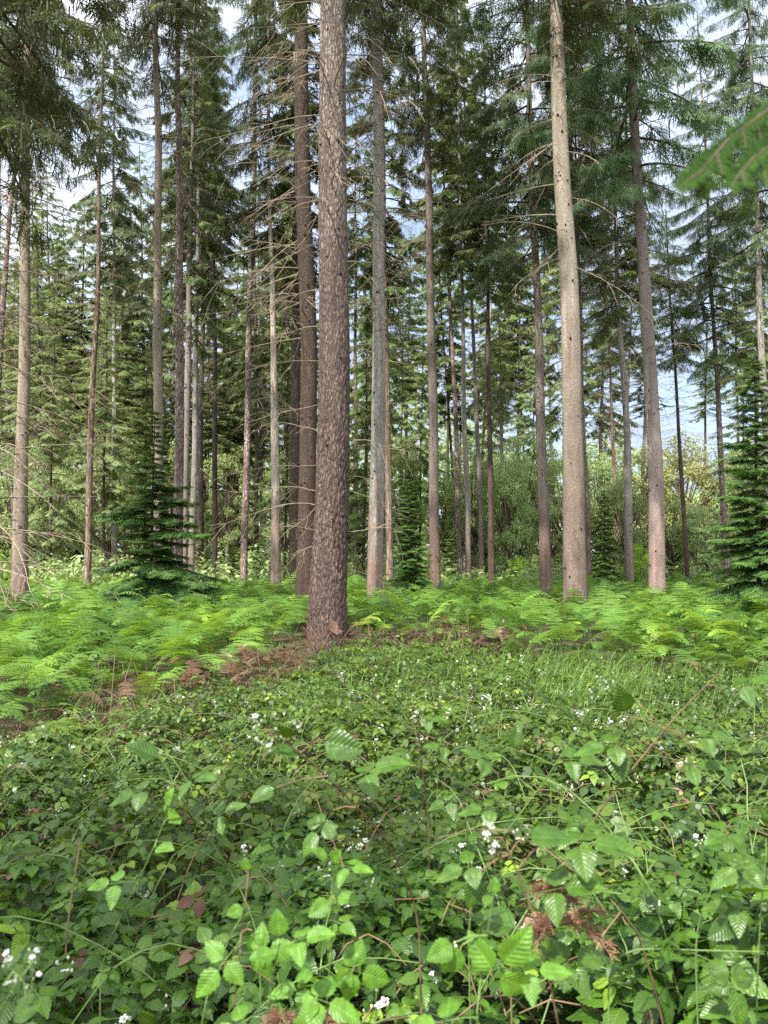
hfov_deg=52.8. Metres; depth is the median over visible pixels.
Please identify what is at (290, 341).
spruce tree
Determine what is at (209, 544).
broadleaf tree
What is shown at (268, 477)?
broadleaf tree
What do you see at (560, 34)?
spruce tree
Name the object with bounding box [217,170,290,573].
spruce tree
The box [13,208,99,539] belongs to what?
spruce tree
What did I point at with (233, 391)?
spruce tree
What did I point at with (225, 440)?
spruce tree
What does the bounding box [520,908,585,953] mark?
dead spruce twig
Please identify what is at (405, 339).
spruce tree
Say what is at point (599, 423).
spruce tree
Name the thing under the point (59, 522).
spruce tree
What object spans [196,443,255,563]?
broadleaf tree
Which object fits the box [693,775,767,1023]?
bramble cane
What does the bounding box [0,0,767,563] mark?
sky
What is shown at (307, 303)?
spruce tree
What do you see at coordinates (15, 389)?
spruce tree
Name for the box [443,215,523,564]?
spruce tree
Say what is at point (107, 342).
spruce tree
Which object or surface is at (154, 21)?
spruce tree
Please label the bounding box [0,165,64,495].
spruce tree
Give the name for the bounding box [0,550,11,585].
hazel bush
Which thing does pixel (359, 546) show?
broadleaf tree
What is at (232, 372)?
spruce tree
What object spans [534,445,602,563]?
broadleaf tree
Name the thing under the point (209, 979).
bramble cane
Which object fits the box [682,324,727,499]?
spruce tree
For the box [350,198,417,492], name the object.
spruce tree
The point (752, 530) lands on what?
young spruce
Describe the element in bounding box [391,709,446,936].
bramble cane
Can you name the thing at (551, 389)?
spruce tree
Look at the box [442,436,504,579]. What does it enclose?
broadleaf tree
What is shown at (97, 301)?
spruce tree
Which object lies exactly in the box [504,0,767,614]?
spruce tree
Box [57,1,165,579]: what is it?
spruce tree
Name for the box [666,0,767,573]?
spruce tree
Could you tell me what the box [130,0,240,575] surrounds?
spruce tree
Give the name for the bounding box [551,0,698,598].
spruce tree
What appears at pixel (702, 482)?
broadleaf tree
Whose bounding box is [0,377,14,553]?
spruce tree
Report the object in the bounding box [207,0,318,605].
spruce tree
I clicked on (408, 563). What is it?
young spruce
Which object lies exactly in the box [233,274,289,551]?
spruce tree
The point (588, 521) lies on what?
spruce tree
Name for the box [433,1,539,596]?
spruce tree
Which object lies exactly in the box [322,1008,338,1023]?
dead spruce twig
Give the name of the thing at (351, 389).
spruce tree
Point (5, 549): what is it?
broadleaf tree
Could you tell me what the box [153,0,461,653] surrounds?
spruce tree
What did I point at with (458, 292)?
spruce tree
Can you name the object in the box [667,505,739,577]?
broadleaf tree
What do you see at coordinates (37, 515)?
broadleaf tree
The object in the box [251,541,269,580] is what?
young spruce
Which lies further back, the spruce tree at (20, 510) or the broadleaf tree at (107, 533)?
the broadleaf tree at (107, 533)
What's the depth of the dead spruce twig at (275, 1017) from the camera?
1.54 m
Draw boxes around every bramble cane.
[0,947,41,1023]
[87,787,181,1023]
[109,741,261,1003]
[196,857,295,1023]
[220,909,360,1023]
[250,713,421,1015]
[268,847,389,1023]
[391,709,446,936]
[410,876,572,1023]
[423,694,502,1004]
[436,822,640,1023]
[458,675,608,1023]
[510,671,767,1023]
[605,926,758,1023]
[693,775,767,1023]
[699,805,767,1023]
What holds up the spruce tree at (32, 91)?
on the ground at (280, 635)
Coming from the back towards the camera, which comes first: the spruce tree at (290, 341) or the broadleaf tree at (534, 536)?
the spruce tree at (290, 341)
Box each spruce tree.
[0,0,74,393]
[0,0,137,609]
[0,0,152,620]
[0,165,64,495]
[0,209,34,487]
[0,220,84,565]
[0,235,11,480]
[0,239,74,488]
[0,257,30,545]
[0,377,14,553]
[3,271,98,573]
[12,162,88,564]
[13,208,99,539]
[30,0,152,592]
[33,193,111,565]
[35,255,89,562]
[42,273,85,484]
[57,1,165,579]
[57,285,126,559]
[61,293,147,578]
[69,203,174,572]
[74,210,136,544]
[82,279,141,449]
[84,229,173,554]
[96,0,228,558]
[96,145,191,558]
[99,349,174,555]
[118,279,211,486]
[120,218,189,482]
[127,0,254,568]
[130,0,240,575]
[139,143,212,540]
[149,0,264,573]
[151,0,242,570]
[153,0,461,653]
[163,256,259,554]
[174,2,256,577]
[185,214,265,508]
[189,362,238,569]
[190,253,270,563]
[197,0,388,631]
[203,303,270,559]
[206,0,290,595]
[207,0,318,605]
[211,209,266,508]
[213,0,364,600]
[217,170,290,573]
[217,225,290,567]
[219,395,264,538]
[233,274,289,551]
[249,345,300,578]
[252,176,318,452]
[252,214,318,565]
[257,161,318,566]
[261,213,318,464]
[312,0,474,611]
[316,293,359,469]
[346,0,442,584]
[346,59,393,576]
[347,309,413,593]
[349,228,408,501]
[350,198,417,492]
[357,0,490,598]
[384,310,428,567]
[387,234,441,552]
[390,230,441,541]
[392,328,449,568]
[394,10,482,576]
[399,224,499,519]
[405,2,506,579]
[412,0,675,636]
[414,172,485,506]
[431,0,513,574]
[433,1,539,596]
[438,0,633,608]
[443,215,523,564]
[461,327,519,574]
[469,185,534,569]
[469,306,528,577]
[482,205,553,560]
[482,246,554,478]
[498,1,651,580]
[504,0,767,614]
[511,338,560,562]
[516,146,585,556]
[521,231,609,472]
[530,65,639,581]
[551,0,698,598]
[582,227,644,562]
[583,208,668,496]
[583,242,638,567]
[629,363,666,491]
[632,208,721,583]
[654,10,767,582]
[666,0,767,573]
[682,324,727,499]
[695,215,767,442]
[700,343,764,545]
[721,193,767,481]
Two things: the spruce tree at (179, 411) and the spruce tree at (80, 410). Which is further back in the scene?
the spruce tree at (80, 410)
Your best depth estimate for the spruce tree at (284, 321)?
62.23 m
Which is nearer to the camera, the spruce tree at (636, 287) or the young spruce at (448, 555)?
the young spruce at (448, 555)
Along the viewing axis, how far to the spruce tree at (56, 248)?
57.65 m
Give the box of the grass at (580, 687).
[0,636,767,912]
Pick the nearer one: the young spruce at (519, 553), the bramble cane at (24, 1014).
the bramble cane at (24, 1014)
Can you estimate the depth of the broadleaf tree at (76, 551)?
49.65 m
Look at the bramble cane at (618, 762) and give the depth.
1.44 m
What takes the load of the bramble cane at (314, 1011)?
on the ground at (280, 635)
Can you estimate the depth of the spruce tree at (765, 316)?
61.37 m
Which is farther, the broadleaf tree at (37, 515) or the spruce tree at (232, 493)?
the spruce tree at (232, 493)
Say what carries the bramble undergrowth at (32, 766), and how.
on the ground at (280, 635)
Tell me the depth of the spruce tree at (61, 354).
61.65 m
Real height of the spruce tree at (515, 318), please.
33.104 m
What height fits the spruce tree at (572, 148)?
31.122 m
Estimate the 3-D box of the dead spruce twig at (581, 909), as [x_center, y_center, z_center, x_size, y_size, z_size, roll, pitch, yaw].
[0.286,0.631,1.170,0.143,0.086,0.069,0,-4,0]
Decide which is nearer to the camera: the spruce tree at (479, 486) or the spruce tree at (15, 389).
the spruce tree at (479, 486)
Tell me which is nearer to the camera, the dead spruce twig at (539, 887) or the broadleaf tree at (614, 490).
the dead spruce twig at (539, 887)
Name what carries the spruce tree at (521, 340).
on the ground at (280, 635)
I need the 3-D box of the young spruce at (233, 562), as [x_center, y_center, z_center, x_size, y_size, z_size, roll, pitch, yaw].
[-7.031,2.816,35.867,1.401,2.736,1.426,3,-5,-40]
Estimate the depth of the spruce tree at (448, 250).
36.69 m
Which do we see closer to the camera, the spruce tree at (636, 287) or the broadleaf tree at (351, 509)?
the broadleaf tree at (351, 509)
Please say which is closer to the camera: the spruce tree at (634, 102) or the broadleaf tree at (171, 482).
the spruce tree at (634, 102)
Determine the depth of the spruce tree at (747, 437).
46.96 m
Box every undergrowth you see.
[0,541,766,599]
[0,626,767,1023]
[0,758,767,1023]
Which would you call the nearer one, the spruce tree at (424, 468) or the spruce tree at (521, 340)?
the spruce tree at (424, 468)
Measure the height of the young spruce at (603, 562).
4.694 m
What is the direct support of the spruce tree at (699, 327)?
on the ground at (280, 635)
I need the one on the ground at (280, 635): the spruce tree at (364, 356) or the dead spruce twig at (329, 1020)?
the spruce tree at (364, 356)
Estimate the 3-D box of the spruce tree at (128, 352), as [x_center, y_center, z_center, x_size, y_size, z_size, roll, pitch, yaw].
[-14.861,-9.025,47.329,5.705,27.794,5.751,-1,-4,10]
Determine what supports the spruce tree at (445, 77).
on the ground at (280, 635)
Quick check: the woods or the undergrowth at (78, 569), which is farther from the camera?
the woods
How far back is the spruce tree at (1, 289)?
61.50 m
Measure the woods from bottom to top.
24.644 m
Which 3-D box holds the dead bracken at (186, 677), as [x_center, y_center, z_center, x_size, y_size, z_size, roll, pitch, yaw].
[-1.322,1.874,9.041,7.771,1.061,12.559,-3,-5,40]
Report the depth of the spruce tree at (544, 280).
61.95 m
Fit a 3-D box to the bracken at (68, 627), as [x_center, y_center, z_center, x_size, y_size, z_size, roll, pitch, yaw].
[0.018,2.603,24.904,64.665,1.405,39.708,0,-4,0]
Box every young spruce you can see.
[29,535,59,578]
[86,409,227,627]
[203,545,211,574]
[223,543,239,581]
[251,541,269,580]
[383,460,434,608]
[440,539,462,584]
[512,539,533,572]
[591,489,628,601]
[691,359,767,643]
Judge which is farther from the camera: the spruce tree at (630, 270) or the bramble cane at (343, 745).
the spruce tree at (630, 270)
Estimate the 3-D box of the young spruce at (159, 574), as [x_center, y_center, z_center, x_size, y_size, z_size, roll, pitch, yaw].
[-5.184,0.301,18.232,3.335,5.564,5.027,2,-4,-23]
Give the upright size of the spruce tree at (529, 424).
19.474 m
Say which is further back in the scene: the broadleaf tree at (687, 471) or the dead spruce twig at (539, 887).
the broadleaf tree at (687, 471)
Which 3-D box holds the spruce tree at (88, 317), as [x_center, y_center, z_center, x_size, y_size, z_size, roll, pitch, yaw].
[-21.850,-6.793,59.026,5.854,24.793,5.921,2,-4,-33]
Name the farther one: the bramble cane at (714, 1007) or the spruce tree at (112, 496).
the spruce tree at (112, 496)
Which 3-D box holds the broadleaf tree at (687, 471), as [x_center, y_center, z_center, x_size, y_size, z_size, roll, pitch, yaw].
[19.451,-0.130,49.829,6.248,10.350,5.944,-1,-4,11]
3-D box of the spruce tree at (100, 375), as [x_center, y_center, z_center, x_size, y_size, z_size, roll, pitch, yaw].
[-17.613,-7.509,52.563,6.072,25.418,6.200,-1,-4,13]
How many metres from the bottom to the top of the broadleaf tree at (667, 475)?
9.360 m
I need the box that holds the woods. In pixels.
[0,359,764,575]
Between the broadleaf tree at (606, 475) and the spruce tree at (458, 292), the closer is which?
the broadleaf tree at (606, 475)
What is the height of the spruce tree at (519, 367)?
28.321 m
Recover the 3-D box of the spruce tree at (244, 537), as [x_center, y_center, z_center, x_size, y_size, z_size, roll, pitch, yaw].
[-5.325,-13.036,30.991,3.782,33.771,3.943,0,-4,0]
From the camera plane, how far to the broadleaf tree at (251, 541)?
51.26 m
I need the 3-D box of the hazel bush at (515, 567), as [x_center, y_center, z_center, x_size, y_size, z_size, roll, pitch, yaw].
[6.321,3.061,35.856,1.362,2.245,1.432,3,-5,-43]
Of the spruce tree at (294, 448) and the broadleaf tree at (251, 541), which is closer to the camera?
the spruce tree at (294, 448)
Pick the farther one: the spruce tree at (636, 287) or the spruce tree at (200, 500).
the spruce tree at (636, 287)
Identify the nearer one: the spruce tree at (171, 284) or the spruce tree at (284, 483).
the spruce tree at (284, 483)
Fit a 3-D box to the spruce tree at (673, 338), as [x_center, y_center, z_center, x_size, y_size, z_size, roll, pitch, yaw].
[12.859,-4.811,34.168,4.052,17.748,3.799,2,-4,-27]
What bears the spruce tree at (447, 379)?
on the ground at (280, 635)
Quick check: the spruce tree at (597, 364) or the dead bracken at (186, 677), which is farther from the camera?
the spruce tree at (597, 364)
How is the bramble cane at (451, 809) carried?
on the ground at (280, 635)
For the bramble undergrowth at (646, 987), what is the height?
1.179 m
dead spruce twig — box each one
[264,1005,296,1023]
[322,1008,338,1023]
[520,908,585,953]
[525,878,586,908]
[525,898,619,963]
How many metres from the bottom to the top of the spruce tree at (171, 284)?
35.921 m
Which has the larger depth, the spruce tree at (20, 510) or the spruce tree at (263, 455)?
the spruce tree at (263, 455)
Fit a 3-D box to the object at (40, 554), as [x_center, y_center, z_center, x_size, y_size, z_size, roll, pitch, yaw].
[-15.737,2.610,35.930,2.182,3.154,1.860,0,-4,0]
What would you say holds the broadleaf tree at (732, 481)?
on the ground at (280, 635)
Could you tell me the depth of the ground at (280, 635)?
8.74 m
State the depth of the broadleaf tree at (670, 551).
38.12 m
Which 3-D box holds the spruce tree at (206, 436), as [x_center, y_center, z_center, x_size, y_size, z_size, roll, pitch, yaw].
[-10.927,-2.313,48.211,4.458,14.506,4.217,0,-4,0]
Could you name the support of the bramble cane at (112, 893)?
on the ground at (280, 635)
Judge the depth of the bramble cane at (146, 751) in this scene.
1.58 m
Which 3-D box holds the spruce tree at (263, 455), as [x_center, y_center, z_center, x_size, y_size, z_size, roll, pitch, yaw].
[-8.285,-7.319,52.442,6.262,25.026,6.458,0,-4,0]
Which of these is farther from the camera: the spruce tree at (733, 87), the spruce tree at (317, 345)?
the spruce tree at (317, 345)
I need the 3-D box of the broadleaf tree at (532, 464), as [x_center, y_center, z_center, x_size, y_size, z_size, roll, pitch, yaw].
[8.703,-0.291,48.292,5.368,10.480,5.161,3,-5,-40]
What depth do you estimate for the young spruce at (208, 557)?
37.92 m
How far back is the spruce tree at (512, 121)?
26.28 m
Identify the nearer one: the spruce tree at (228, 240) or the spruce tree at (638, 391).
the spruce tree at (228, 240)
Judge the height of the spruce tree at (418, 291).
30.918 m
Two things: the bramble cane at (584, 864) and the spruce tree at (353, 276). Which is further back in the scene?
the spruce tree at (353, 276)
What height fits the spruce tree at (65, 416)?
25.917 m
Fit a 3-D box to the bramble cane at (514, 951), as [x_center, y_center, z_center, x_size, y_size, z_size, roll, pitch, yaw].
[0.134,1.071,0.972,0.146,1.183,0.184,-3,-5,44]
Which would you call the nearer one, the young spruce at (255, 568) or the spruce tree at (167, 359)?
the young spruce at (255, 568)
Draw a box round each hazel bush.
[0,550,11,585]
[502,554,531,593]
[617,544,648,588]
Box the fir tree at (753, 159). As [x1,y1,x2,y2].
[671,99,767,227]
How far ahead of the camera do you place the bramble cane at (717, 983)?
1.18 m
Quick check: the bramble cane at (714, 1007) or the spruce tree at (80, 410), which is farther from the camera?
the spruce tree at (80, 410)
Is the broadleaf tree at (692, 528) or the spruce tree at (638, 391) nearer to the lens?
the broadleaf tree at (692, 528)
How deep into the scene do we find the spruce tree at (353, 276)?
44.91 m
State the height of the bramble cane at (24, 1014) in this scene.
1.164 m
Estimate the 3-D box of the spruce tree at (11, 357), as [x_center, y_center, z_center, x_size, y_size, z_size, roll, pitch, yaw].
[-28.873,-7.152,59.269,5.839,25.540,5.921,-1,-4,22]
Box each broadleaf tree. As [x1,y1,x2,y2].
[0,441,55,574]
[0,504,74,565]
[28,456,85,568]
[47,492,101,566]
[70,421,137,566]
[105,500,150,563]
[142,438,204,554]
[188,495,252,565]
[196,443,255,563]
[218,510,282,567]
[256,447,289,573]
[347,439,369,559]
[347,499,385,574]
[383,439,428,575]
[414,464,470,574]
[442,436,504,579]
[453,485,529,568]
[476,447,535,574]
[481,423,562,560]
[518,499,562,570]
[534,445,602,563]
[587,447,642,561]
[596,466,648,573]
[605,441,686,568]
[636,492,705,576]
[637,430,730,570]
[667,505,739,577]
[686,459,743,561]
[709,449,765,559]
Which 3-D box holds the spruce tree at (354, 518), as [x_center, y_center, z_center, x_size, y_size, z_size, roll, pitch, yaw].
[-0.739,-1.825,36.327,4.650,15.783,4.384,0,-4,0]
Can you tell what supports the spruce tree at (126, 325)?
on the ground at (280, 635)
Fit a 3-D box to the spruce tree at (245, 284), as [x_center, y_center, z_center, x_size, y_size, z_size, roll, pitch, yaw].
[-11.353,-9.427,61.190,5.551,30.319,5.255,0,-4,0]
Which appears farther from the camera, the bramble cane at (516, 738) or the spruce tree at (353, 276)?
the spruce tree at (353, 276)
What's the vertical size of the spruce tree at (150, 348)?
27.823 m
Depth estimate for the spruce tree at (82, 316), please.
58.10 m
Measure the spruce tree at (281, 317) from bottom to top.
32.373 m
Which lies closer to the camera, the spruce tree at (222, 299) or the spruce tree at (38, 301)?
the spruce tree at (38, 301)
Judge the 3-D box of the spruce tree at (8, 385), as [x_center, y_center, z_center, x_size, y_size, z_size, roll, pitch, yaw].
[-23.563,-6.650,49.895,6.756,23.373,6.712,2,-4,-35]
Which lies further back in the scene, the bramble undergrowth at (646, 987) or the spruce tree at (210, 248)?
the spruce tree at (210, 248)
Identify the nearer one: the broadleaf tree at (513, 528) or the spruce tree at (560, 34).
the spruce tree at (560, 34)
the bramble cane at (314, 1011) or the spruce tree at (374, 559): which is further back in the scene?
the spruce tree at (374, 559)
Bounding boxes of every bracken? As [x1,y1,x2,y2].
[0,569,767,737]
[0,609,758,747]
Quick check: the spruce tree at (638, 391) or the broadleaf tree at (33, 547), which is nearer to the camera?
the broadleaf tree at (33, 547)
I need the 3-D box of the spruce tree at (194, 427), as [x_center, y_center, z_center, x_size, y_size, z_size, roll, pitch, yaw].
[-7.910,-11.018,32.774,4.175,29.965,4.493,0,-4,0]
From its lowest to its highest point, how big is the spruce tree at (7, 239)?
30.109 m
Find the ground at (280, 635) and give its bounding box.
[0,569,767,1023]
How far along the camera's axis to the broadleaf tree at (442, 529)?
46.05 m
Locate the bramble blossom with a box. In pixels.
[0,655,761,1023]
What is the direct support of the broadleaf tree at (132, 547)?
on the ground at (280, 635)
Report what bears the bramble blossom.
attached to the bramble undergrowth at (32, 766)
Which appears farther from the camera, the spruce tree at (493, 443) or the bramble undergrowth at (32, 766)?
the spruce tree at (493, 443)
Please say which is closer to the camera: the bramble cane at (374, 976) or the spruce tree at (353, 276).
the bramble cane at (374, 976)
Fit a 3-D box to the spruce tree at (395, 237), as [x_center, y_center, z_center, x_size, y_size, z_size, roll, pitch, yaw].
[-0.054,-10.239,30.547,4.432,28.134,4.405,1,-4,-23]
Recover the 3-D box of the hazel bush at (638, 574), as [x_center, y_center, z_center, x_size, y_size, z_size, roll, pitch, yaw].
[10.909,2.644,32.898,1.975,2.709,1.788,0,-4,0]
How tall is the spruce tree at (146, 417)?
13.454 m
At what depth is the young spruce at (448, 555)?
33.88 m
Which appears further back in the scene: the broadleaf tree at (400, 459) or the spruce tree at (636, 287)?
the spruce tree at (636, 287)
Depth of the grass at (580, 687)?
7.65 m
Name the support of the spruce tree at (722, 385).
on the ground at (280, 635)
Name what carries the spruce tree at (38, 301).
on the ground at (280, 635)
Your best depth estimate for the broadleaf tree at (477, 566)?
43.77 m
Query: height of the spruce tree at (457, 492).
31.810 m
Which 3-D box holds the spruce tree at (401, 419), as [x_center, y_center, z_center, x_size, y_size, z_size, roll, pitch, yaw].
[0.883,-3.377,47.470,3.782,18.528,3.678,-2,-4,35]

